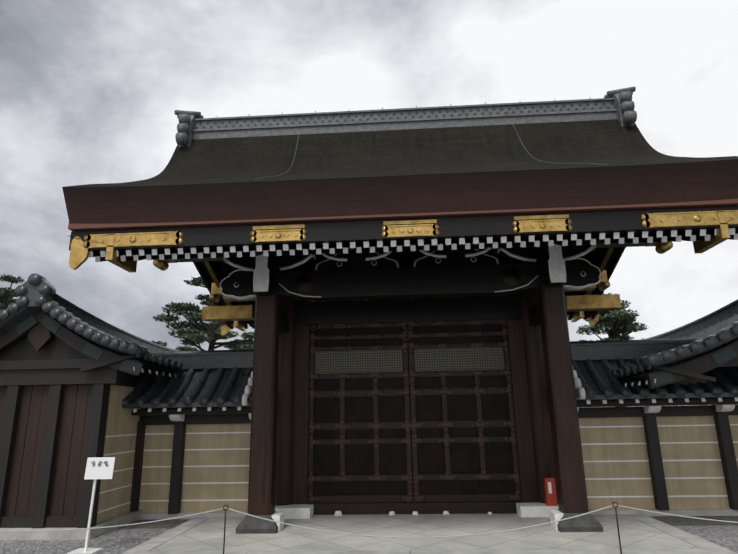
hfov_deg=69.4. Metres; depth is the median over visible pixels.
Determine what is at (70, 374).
side building
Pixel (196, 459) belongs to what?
wall
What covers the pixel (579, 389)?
roof tile ends
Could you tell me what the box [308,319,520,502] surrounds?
doors
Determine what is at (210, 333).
pine
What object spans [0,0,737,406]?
sky
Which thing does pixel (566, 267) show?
gate brackets
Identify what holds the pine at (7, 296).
on the ground
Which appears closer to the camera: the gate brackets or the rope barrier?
the rope barrier
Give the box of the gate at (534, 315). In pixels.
[171,240,649,533]
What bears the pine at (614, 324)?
on the ground
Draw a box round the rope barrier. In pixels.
[0,502,737,553]
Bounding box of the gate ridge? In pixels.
[174,86,636,146]
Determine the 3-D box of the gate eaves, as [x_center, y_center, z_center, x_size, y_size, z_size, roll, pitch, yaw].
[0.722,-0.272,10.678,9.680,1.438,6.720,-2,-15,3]
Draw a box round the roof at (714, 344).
[611,299,737,388]
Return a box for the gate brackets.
[220,244,600,302]
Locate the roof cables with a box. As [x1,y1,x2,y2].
[255,123,608,179]
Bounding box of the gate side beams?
[69,211,729,330]
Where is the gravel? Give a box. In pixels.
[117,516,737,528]
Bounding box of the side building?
[0,273,242,539]
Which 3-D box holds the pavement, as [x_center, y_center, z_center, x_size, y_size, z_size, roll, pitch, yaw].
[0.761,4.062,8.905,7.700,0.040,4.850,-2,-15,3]
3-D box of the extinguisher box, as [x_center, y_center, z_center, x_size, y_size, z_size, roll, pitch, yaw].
[3.081,3.644,9.052,0.160,0.436,0.123,-2,-15,3]
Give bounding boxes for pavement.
[122,513,737,553]
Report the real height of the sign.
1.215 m
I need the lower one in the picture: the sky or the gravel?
the gravel
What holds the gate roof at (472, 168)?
on the gate at (534, 315)
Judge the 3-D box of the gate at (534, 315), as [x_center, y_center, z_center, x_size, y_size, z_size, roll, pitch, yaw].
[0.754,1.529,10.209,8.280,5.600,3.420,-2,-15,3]
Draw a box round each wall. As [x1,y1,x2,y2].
[122,349,253,519]
[570,338,737,515]
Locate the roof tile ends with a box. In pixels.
[242,365,585,405]
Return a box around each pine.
[0,274,25,309]
[150,276,253,350]
[576,292,648,340]
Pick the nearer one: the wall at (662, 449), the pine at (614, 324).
the wall at (662, 449)
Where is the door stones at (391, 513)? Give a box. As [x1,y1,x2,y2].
[334,511,491,515]
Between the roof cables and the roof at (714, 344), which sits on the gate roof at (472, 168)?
the roof cables
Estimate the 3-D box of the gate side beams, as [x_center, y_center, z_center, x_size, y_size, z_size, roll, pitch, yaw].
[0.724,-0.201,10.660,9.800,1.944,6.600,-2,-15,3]
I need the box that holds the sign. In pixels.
[67,457,114,553]
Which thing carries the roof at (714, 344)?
on the wall at (662, 449)
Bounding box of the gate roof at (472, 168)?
[62,119,737,222]
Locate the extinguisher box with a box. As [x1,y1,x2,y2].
[544,478,556,505]
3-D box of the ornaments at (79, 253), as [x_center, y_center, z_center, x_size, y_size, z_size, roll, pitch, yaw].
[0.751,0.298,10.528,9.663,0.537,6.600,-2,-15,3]
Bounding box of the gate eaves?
[68,198,737,328]
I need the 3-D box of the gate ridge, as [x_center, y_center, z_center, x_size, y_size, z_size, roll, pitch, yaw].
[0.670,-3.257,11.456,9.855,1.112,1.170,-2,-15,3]
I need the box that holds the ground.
[0,525,737,553]
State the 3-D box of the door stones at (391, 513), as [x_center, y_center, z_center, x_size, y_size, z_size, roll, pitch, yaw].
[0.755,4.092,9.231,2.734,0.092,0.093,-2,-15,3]

